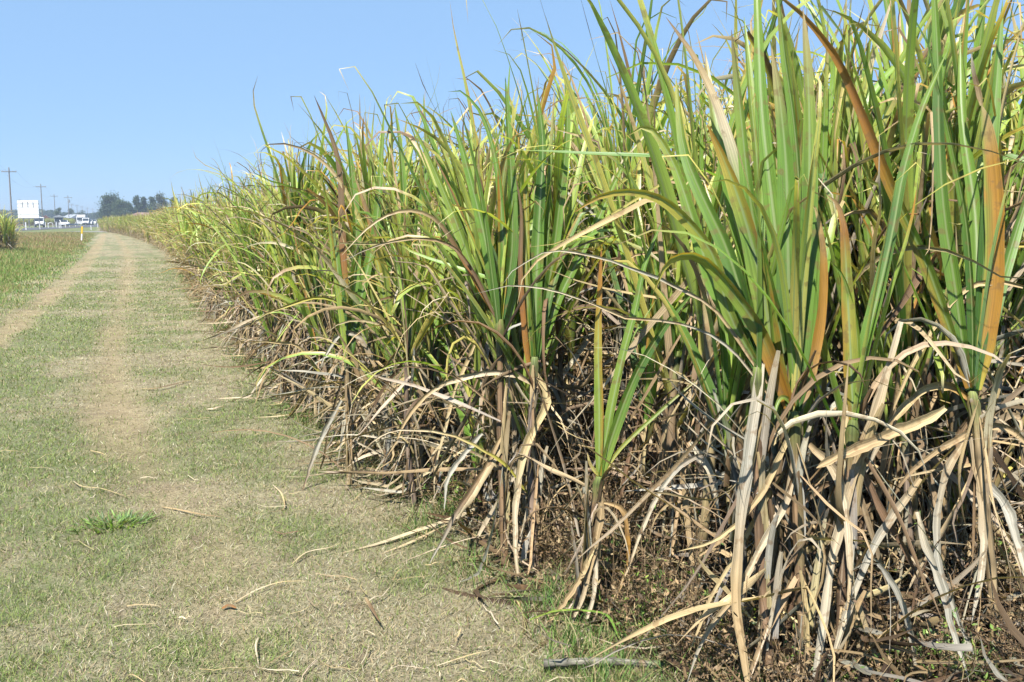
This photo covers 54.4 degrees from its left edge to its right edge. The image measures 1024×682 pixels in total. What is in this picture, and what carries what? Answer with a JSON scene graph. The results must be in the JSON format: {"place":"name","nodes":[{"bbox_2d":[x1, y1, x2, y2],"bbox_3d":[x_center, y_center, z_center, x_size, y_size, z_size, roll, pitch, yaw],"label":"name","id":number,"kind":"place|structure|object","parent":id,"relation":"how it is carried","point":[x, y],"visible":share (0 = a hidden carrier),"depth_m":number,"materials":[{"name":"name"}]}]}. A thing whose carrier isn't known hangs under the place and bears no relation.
{"place":"outdoors","nodes":[
{"label":"outdoors","id":0,"kind":"place"},
{"bbox_2d":[15,224,98,230],"bbox_3d":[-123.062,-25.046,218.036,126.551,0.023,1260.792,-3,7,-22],"label":"road","id":1,"kind":"structure","parent":0,"point":[61,227],"depth_m":192.20,"materials":[{"name":"asphalt"}]},
{"bbox_2d":[0,223,1023,681],"bbox_3d":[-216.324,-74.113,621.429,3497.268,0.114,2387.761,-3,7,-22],"label":"ground","id":2,"kind":"structure","parent":0,"point":[114,247],"depth_m":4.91,"materials":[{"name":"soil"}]},
{"bbox_2d":[1,167,16,219],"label":"power pole","id":3,"kind":"object","parent":2,"relation":"on","point":[8,171],"visible":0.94,"depth_m":161.96,"materials":[{"name":"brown wood"}]},
{"bbox_2d":[0,218,24,247],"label":"sugarcane plant","id":4,"kind":"object","parent":2,"relation":"on","point":[12,232],"visible":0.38,"depth_m":42.51,"materials":[{"name":"plant"}]},
{"bbox_2d":[0,210,25,250],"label":"sugarcane plant","id":5,"kind":"object","parent":2,"relation":"on","point":[4,227],"visible":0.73,"depth_m":41.48,"materials":[{"name":"plant"}]},
{"bbox_2d":[0,216,25,250],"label":"sugarcane plant","id":6,"kind":"object","parent":2,"relation":"on","point":[8,223],"visible":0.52,"depth_m":41.89,"materials":[{"name":"plant"}]},
{"bbox_2d":[17,200,39,226],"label":"hoarding","id":7,"kind":"object","parent":2,"relation":"on","point":[28,204],"visible":0.94,"depth_m":199.82,"materials":[{"name":"white paint"}]},
{"bbox_2d":[33,217,44,226],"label":"van","id":8,"kind":"object","parent":2,"relation":"on","point":[42,221],"visible":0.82,"depth_m":205.33,"materials":[{"name":"white paint"}]},
{"bbox_2d":[0,246,90,315],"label":"verge turf","id":9,"kind":"structure","parent":2,"relation":"on","point":[57,271],"depth_m":25.20,"materials":[{"name":"green plant"}]},
{"bbox_2d":[0,231,97,304],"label":"tall grass","id":10,"kind":"structure","parent":2,"relation":"on","point":[34,244],"depth_m":40.34,"materials":[{"name":"plant"}]},
{"bbox_2d":[0,209,99,219],"bbox_3d":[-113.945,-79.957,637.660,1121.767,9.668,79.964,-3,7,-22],"label":"distant wood","id":11,"kind":"object","parent":2,"relation":"on","point":[50,213],"visible":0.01,"depth_m":561.02,"materials":[{"name":"green plant"}]},
{"bbox_2d":[54,215,63,225],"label":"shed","id":12,"kind":"structure","parent":2,"relation":"on","point":[57,218],"depth_m":234.86,"materials":[{"name":"metal"}]},
{"bbox_2d":[76,215,87,224],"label":"truck","id":13,"kind":"object","parent":2,"relation":"on","point":[79,219],"visible":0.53,"depth_m":298.08,"materials":[{"name":"white paint"}]},
{"bbox_2d":[94,190,125,219],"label":"tree","id":14,"kind":"object","parent":2,"relation":"on","point":[108,200],"visible":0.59,"depth_m":298.11,"materials":[{"name":"green plant"}]},
{"bbox_2d":[69,508,159,534],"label":"weed","id":15,"kind":"object","parent":2,"relation":"on","point":[125,515],"visible":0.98,"depth_m":4.94,"materials":[{"name":"plant"}]},
{"bbox_2d":[110,198,132,216],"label":"tree","id":16,"kind":"object","parent":2,"relation":"on","point":[122,208],"visible":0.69,"depth_m":288.73,"materials":[{"name":"green plant"}]},
{"bbox_2d":[3,198,246,246],"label":"sugarcane crop","id":17,"kind":"object","parent":2,"relation":"on","point":[132,225],"depth_m":90.28,"materials":[{"name":"plant"}]},
{"bbox_2d":[132,195,141,211],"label":"tree","id":18,"kind":"object","parent":2,"relation":"on","point":[135,201],"visible":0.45,"depth_m":303.87,"materials":[{"name":"green plant"}]},
{"bbox_2d":[139,197,147,211],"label":"tree","id":19,"kind":"object","parent":2,"relation":"on","point":[143,203],"visible":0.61,"depth_m":304.04,"materials":[{"name":"green plant"}]},
{"bbox_2d":[147,196,154,212],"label":"tree","id":20,"kind":"object","parent":2,"relation":"on","point":[151,200],"visible":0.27,"depth_m":298.65,"materials":[{"name":"green plant"}]},
{"bbox_2d":[142,212,162,248],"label":"sugarcane plant","id":21,"kind":"object","parent":2,"relation":"on","point":[154,230],"visible":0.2,"depth_m":50.37,"materials":[{"name":"plant"}]},
{"bbox_2d":[151,190,169,211],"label":"tree","id":22,"kind":"object","parent":2,"relation":"on","point":[159,199],"visible":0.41,"depth_m":289.04,"materials":[{"name":"green plant"}]},
{"bbox_2d":[147,205,175,260],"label":"sugarcane plant","id":23,"kind":"object","parent":2,"relation":"on","point":[165,232],"visible":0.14,"depth_m":35.96,"materials":[{"name":"plant"}]},
{"bbox_2d":[141,183,203,292],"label":"sugarcane plant","id":24,"kind":"object","parent":2,"relation":"on","point":[182,227],"visible":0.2,"depth_m":19.95,"materials":[{"name":"plant"}]},
{"bbox_2d":[157,197,191,268],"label":"sugarcane plant","id":25,"kind":"object","parent":2,"relation":"on","point":[175,247],"visible":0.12,"depth_m":29.66,"materials":[{"name":"plant"}]},
{"bbox_2d":[160,220,195,277],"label":"sugarcane plant","id":26,"kind":"object","parent":2,"relation":"on","point":[177,247],"visible":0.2,"depth_m":24.77,"materials":[{"name":"plant"}]},
{"bbox_2d":[162,202,207,288],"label":"sugarcane plant","id":27,"kind":"object","parent":2,"relation":"on","point":[190,225],"visible":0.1,"depth_m":19.25,"materials":[{"name":"plant"}]},
{"bbox_2d":[157,187,214,282],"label":"sugarcane plant","id":28,"kind":"object","parent":2,"relation":"on","point":[174,231],"visible":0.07,"depth_m":23.11,"materials":[{"name":"plant"}]},
{"bbox_2d":[159,184,216,284],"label":"sugarcane plant","id":29,"kind":"object","parent":2,"relation":"on","point":[186,215],"visible":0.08,"depth_m":20.36,"materials":[{"name":"plant"}]},
{"bbox_2d":[164,175,214,298],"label":"sugarcane plant","id":30,"kind":"object","parent":2,"relation":"on","point":[193,225],"visible":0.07,"depth_m":18.63,"materials":[{"name":"plant"}]},
{"bbox_2d":[165,507,219,516],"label":"fallen leaf","id":31,"kind":"object","parent":2,"relation":"on","point":[192,512],"visible":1,"depth_m":5.08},
{"bbox_2d":[170,191,216,299],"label":"sugarcane plant","id":32,"kind":"object","parent":2,"relation":"on","point":[196,244],"visible":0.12,"depth_m":18.35,"materials":[{"name":"plant"}]},
{"bbox_2d":[153,181,234,309],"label":"sugarcane plant","id":33,"kind":"object","parent":2,"relation":"on","point":[199,242],"visible":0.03,"depth_m":16.17,"materials":[{"name":"green plant"}]},
{"bbox_2d":[169,231,245,349],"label":"sugarcane plant","id":34,"kind":"object","parent":2,"relation":"on","point":[221,278],"visible":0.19,"depth_m":11.42,"materials":[{"name":"green plant"}]},
{"bbox_2d":[172,196,244,320],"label":"sugarcane plant","id":35,"kind":"object","parent":2,"relation":"on","point":[206,248],"visible":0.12,"depth_m":14.52,"materials":[{"name":"green plant"}]},
{"bbox_2d":[176,181,243,297],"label":"sugarcane plant","id":36,"kind":"object","parent":2,"relation":"on","point":[202,218],"visible":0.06,"depth_m":17.04,"materials":[{"name":"plant"}]},
{"bbox_2d":[167,193,257,321],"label":"sugarcane plant","id":37,"kind":"object","parent":2,"relation":"on","point":[214,289],"visible":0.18,"depth_m":14.41,"materials":[{"name":"green plant"}]},
{"bbox_2d":[184,201,246,312],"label":"sugarcane plant","id":38,"kind":"object","parent":2,"relation":"on","point":[218,280],"visible":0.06,"depth_m":14.15,"materials":[{"name":"green plant"}]},
{"bbox_2d":[167,180,268,350],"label":"sugarcane plant","id":39,"kind":"object","parent":2,"relation":"on","point":[216,252],"visible":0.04,"depth_m":11.00,"materials":[{"name":"green plant"}]},
{"bbox_2d":[164,178,273,313],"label":"sugarcane plant","id":40,"kind":"object","parent":2,"relation":"on","point":[200,256],"visible":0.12,"depth_m":15.51,"materials":[{"name":"green plant"}]},
{"bbox_2d":[168,159,271,315],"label":"sugarcane plant","id":41,"kind":"object","parent":2,"relation":"on","point":[210,199],"visible":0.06,"depth_m":15.40,"materials":[{"name":"green plant"}]},
{"bbox_2d":[180,166,263,328],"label":"sugarcane plant","id":42,"kind":"object","parent":2,"relation":"on","point":[224,248],"visible":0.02,"depth_m":12.82,"materials":[{"name":"green plant"}]},
{"bbox_2d":[202,192,257,311],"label":"sugarcane plant","id":43,"kind":"object","parent":2,"relation":"on","point":[222,222],"depth_m":12.61,"materials":[{"name":"green plant"}]},
{"bbox_2d":[188,184,280,343],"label":"sugarcane plant","id":44,"kind":"object","parent":2,"relation":"on","point":[210,272],"visible":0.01,"depth_m":11.84,"materials":[{"name":"green plant"}]},
{"bbox_2d":[187,170,297,326],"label":"sugarcane plant","id":45,"kind":"object","parent":2,"relation":"on","point":[218,236],"visible":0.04,"depth_m":13.56,"materials":[{"name":"green plant"}]},
{"bbox_2d":[192,166,295,358],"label":"sugarcane plant","id":46,"kind":"object","parent":2,"relation":"on","point":[237,350],"visible":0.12,"depth_m":10.63,"materials":[{"name":"green plant"}]},
{"bbox_2d":[202,179,306,360],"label":"sugarcane plant","id":47,"kind":"object","parent":2,"relation":"on","point":[261,339],"visible":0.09,"depth_m":10.11,"materials":[{"name":"green plant"}]},
{"bbox_2d":[173,140,348,364],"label":"sugarcane plant","id":48,"kind":"object","parent":2,"relation":"on","point":[257,229],"visible":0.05,"depth_m":10.09,"materials":[{"name":"green plant"}]},
{"bbox_2d":[208,165,327,371],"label":"sugarcane plant","id":49,"kind":"object","parent":2,"relation":"on","point":[264,209],"visible":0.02,"depth_m":9.58,"materials":[{"name":"green plant"}]},
{"bbox_2d":[147,76,398,406],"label":"sugarcane plant","id":50,"kind":"object","parent":2,"relation":"on","point":[291,178],"visible":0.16,"depth_m":8.07,"materials":[{"name":"green plant"}]},
{"bbox_2d":[202,152,347,381],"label":"sugarcane plant","id":51,"kind":"object","parent":2,"relation":"on","point":[235,276],"visible":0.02,"depth_m":8.95,"materials":[{"name":"green plant"}]},
{"bbox_2d":[207,142,354,382],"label":"sugarcane plant","id":52,"kind":"object","parent":2,"relation":"on","point":[261,255],"visible":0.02,"depth_m":9.42,"materials":[{"name":"green plant"}]},
{"bbox_2d":[212,163,357,428],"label":"sugarcane plant","id":53,"kind":"object","parent":2,"relation":"on","point":[275,257],"visible":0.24,"depth_m":7.82,"materials":[{"name":"green plant"}]},
{"bbox_2d":[197,144,385,398],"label":"sugarcane plant","id":54,"kind":"object","parent":2,"relation":"on","point":[288,386],"visible":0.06,"depth_m":8.55,"materials":[{"name":"green plant"}]},
{"bbox_2d":[203,143,431,425],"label":"sugarcane plant","id":55,"kind":"object","parent":2,"relation":"on","point":[313,323],"visible":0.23,"depth_m":7.14,"materials":[{"name":"green plant"}]},
{"bbox_2d":[212,95,438,489],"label":"sugarcane plant","id":56,"kind":"object","parent":2,"relation":"on","point":[349,331],"visible":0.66,"depth_m":5.70,"materials":[{"name":"green plant"}]},
{"bbox_2d":[244,148,414,424],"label":"sugarcane plant","id":57,"kind":"object","parent":2,"relation":"on","point":[324,312],"visible":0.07,"depth_m":7.37,"materials":[{"name":"green plant"}]},
{"bbox_2d":[2,308,683,681],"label":"straw bits","id":58,"kind":"object","parent":2,"relation":"on","point":[336,586],"visible":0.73,"depth_m":3.78,"materials":[{"name":"beige plant"}]},
{"bbox_2d":[267,154,465,428],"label":"sugarcane plant","id":59,"kind":"object","parent":2,"relation":"on","point":[299,267],"visible":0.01,"depth_m":6.81,"materials":[{"name":"green plant"}]},
{"bbox_2d":[365,598,379,621],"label":"fallen leaf","id":60,"kind":"object","parent":2,"relation":"on","point":[368,602],"visible":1,"depth_m":3.74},
{"bbox_2d":[233,68,513,469],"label":"sugarcane plant","id":61,"kind":"object","parent":2,"relation":"on","point":[408,156],"visible":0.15,"depth_m":6.28,"materials":[{"name":"green plant"}]},
{"bbox_2d":[302,122,483,206],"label":"sugarcane plant","id":62,"kind":"object","parent":2,"relation":"on","point":[343,157],"depth_m":8.79,"materials":[{"name":"green plant"}]},
{"bbox_2d":[189,63,613,477],"bbox_3d":[-0.492,-0.403,5.986,2.243,2.403,2.141,3,8,23],"label":"sugarcane plant","id":63,"kind":"object","parent":2,"relation":"on","point":[333,211],"visible":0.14,"depth_m":5.97,"materials":[{"name":"green plant"}]},
{"bbox_2d":[256,77,612,488],"bbox_3d":[-0.377,-0.341,5.674,2.017,2.348,1.675,5,8,35],"label":"sugarcane plant","id":64,"kind":"object","parent":2,"relation":"on","point":[384,337],"visible":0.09,"depth_m":5.65,"materials":[{"name":"green plant"}]},
{"bbox_2d":[343,103,558,216],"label":"sugarcane plant","id":65,"kind":"object","parent":2,"relation":"on","point":[412,166],"depth_m":8.21,"materials":[{"name":"green plant"}]},
{"bbox_2d":[287,117,633,510],"bbox_3d":[-0.373,-0.142,5.357,1.801,2.045,1.832,-6,9,-39],"label":"sugarcane plant","id":66,"kind":"object","parent":2,"relation":"on","point":[415,332],"visible":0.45,"depth_m":5.22,"materials":[{"name":"green plant"}]},
{"bbox_2d":[328,82,605,214],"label":"sugarcane plant","id":67,"kind":"object","parent":2,"relation":"on","point":[451,126],"visible":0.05,"depth_m":8.83,"materials":[{"name":"green plant"}]},
{"bbox_2d":[320,66,657,583],"bbox_3d":[-0.064,-0.062,4.287,1.415,2.351,1.381,-3,7,-22],"label":"sugarcane plant","id":68,"kind":"object","parent":2,"relation":"on","point":[530,304],"visible":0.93,"depth_m":4.34,"materials":[{"name":"green plant"}]},
{"bbox_2d":[316,0,682,555],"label":"sugarcane plant","id":69,"kind":"object","parent":2,"relation":"on","point":[482,351],"visible":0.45,"depth_m":4.65,"materials":[{"name":"green plant"}]},
{"bbox_2d":[432,80,569,333],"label":"sugarcane plant","id":70,"kind":"object","parent":2,"relation":"on","point":[503,150],"depth_m":7.46,"materials":[{"name":"green plant"}]},
{"bbox_2d":[457,67,615,188],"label":"sugarcane plant","id":71,"kind":"object","parent":2,"relation":"on","point":[496,117],"visible":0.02,"depth_m":7.70,"materials":[{"name":"green plant"}]},
{"bbox_2d":[409,48,674,449],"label":"sugarcane plant","id":72,"kind":"object","parent":2,"relation":"on","point":[572,181],"visible":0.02,"depth_m":6.40,"materials":[{"name":"green plant"}]},
{"bbox_2d":[408,56,704,437],"bbox_3d":[0.214,-0.577,6.849,2.566,2.546,2.235,-5,9,-37],"label":"sugarcane plant","id":73,"kind":"object","parent":2,"relation":"on","point":[537,163],"visible":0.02,"depth_m":6.55,"materials":[{"name":"green plant"}]},
{"bbox_2d":[503,72,618,158],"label":"sugarcane plant","id":74,"kind":"object","parent":2,"relation":"on","point":[599,103],"depth_m":9.53,"materials":[{"name":"green plant"}]},
{"bbox_2d":[529,609,618,637],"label":"fallen leaf","id":75,"kind":"object","parent":2,"relation":"on","point":[610,619],"visible":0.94,"depth_m":3.68,"materials":[{"name":"plant"}]},
{"bbox_2d":[433,22,723,479],"bbox_3d":[0.930,-0.607,5.990,2.505,2.758,2.232,3,8,27],"label":"sugarcane plant","id":76,"kind":"object","parent":2,"relation":"on","point":[523,128],"visible":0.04,"depth_m":5.90,"materials":[{"name":"green plant"}]},
{"bbox_2d":[179,275,1018,681],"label":"edge grass","id":77,"kind":"structure","parent":2,"relation":"on","point":[593,651],"depth_m":3.74,"materials":[{"name":"plant"}]},
{"bbox_2d":[544,657,666,668],"bbox_3d":[0.315,1.093,3.376,0.415,0.047,0.038,0,7,2],"label":"cut cane piece","id":78,"kind":"object","parent":2,"relation":"on","point":[562,662],"visible":0.84,"depth_m":3.37,"materials":[{"name":"plant"}]},
{"bbox_2d":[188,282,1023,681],"bbox_3d":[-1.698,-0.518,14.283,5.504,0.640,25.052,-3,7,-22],"label":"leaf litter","id":79,"kind":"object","parent":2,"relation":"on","point":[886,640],"visible":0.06,"depth_m":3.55,"materials":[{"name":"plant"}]},
{"bbox_2d":[515,213,723,626],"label":"sugarcane plant","id":80,"kind":"object","parent":2,"relation":"on","point":[607,432],"visible":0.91,"depth_m":3.77,"materials":[{"name":"green plant"}]},
{"bbox_2d":[430,43,814,480],"bbox_3d":[0.692,-0.521,6.137,2.395,2.554,2.562,2,7,14],"label":"sugarcane plant","id":81,"kind":"object","parent":2,"relation":"on","point":[574,369],"visible":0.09,"depth_m":5.93,"materials":[{"name":"green plant"}]},
{"bbox_2d":[303,369,1023,681],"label":"dry undergrowth","id":82,"kind":"object","parent":2,"relation":"on","point":[673,627],"visible":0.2,"depth_m":3.55,"materials":[{"name":"brown plant"}]},
{"bbox_2d":[315,362,1022,681],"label":"green undergrowth","id":83,"kind":"object","parent":2,"relation":"on","point":[785,641],"visible":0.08,"depth_m":3.46,"materials":[{"name":"plant"}]},
{"bbox_2d":[601,51,769,353],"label":"sugarcane plant","id":84,"kind":"object","parent":2,"relation":"on","point":[685,93],"visible":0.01,"depth_m":7.10,"materials":[{"name":"green plant"}]},
{"bbox_2d":[669,65,731,183],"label":"sugarcane plant","id":85,"kind":"object","parent":2,"relation":"on","point":[708,119],"depth_m":7.36,"materials":[{"name":"green plant"}]},
{"bbox_2d":[655,68,767,171],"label":"sugarcane plant","id":86,"kind":"object","parent":2,"relation":"on","point":[729,112],"depth_m":6.11,"materials":[{"name":"green plant"}]},
{"bbox_2d":[438,0,1023,496],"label":"sugarcane plant","id":87,"kind":"object","parent":2,"relation":"on","point":[618,334],"visible":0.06,"depth_m":5.38,"materials":[{"name":"green plant"}]},
{"bbox_2d":[476,0,1023,681],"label":"sugarcane plant","id":88,"kind":"object","parent":2,"relation":"on","point":[770,308],"visible":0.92,"depth_m":3.12,"materials":[{"name":"green plant"}]},
{"bbox_2d":[483,0,1023,598],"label":"sugarcane plant","id":89,"kind":"object","parent":2,"relation":"on","point":[651,386],"visible":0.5,"depth_m":4.07,"materials":[{"name":"green plant"}]},
{"bbox_2d":[535,0,1023,510],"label":"sugarcane plant","id":90,"kind":"object","parent":2,"relation":"on","point":[700,162],"visible":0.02,"depth_m":5.05,"materials":[{"name":"green plant"}]},
{"bbox_2d":[548,0,1023,590],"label":"sugarcane plant","id":91,"kind":"object","parent":2,"relation":"on","point":[824,150],"visible":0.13,"depth_m":3.92,"materials":[{"name":"green plant"}]},
{"bbox_2d":[609,44,965,581],"bbox_3d":[1.617,-0.273,4.792,2.092,2.374,1.908,-7,9,-30],"label":"sugarcane plant","id":92,"kind":"object","parent":2,"relation":"on","point":[919,294],"visible":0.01,"depth_m":4.33,"materials":[{"name":"green plant"}]},
{"bbox_2d":[669,0,930,233],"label":"sugarcane plant","id":93,"kind":"object","parent":2,"relation":"on","point":[869,52],"visible":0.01,"depth_m":5.75,"materials":[{"name":"green plant"}]},
{"bbox_2d":[606,0,1023,612],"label":"sugarcane plant","id":94,"kind":"object","parent":2,"relation":"on","point":[974,106],"visible":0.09,"depth_m":3.95,"materials":[{"name":"green plant"}]},
{"bbox_2d":[628,0,1023,624],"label":"sugarcane plant","id":95,"kind":"object","parent":2,"relation":"on","point":[916,178],"visible":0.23,"depth_m":3.83,"materials":[{"name":"green plant"}]},
{"bbox_2d":[657,0,1023,598],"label":"sugarcane plant","id":96,"kind":"object","parent":2,"relation":"on","point":[955,419],"visible":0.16,"depth_m":3.87,"materials":[{"name":"green plant"}]},
{"bbox_2d":[802,26,1003,141],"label":"sugarcane plant","id":97,"kind":"object","parent":2,"relation":"on","point":[878,76],"depth_m":5.35,"materials":[{"name":"green plant"}]},
{"bbox_2d":[783,0,1023,670],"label":"sugarcane plant","id":98,"kind":"object","parent":2,"relation":"on","point":[984,290],"visible":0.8,"depth_m":3.42,"materials":[{"name":"green plant"}]},
{"bbox_2d":[828,33,1021,104],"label":"sugarcane plant","id":99,"kind":"object","parent":2,"relation":"on","point":[1019,91],"depth_m":6.34,"materials":[{"name":"green plant"}]},
{"bbox_2d":[852,0,1020,494],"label":"sugarcane plant","id":100,"kind":"object","parent":2,"relation":"on","point":[969,64],"depth_m":5.42,"materials":[{"name":"green plant"}]},
{"bbox_2d":[879,11,1023,554],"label":"sugarcane plant","id":101,"kind":"object","parent":2,"relation":"on","point":[1019,309],"visible":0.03,"depth_m":4.16,"materials":[{"name":"green plant"}]},
{"bbox_2d":[919,0,1023,558],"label":"sugarcane plant","id":102,"kind":"object","parent":2,"relation":"on","point":[1020,52],"visible":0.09,"depth_m":4.42,"materials":[{"name":"green plant"}]},
{"bbox_2d":[939,90,1023,570],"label":"sugarcane plant","id":103,"kind":"object","parent":2,"relation":"on","point":[1009,423],"visible":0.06,"depth_m":4.33,"materials":[{"name":"beige plant"}]},
{"bbox_2d":[1001,0,1023,534],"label":"sugarcane plant","id":104,"kind":"object","parent":2,"relation":"on","point":[1004,145],"visible":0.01,"depth_m":4.66,"materials":[{"name":"green plant"}]},
{"bbox_2d":[0,0,1023,216],"label":"sky","id":105,"kind":"structure","parent":0,"point":[98,97],"materials":[{"name":"blue"}]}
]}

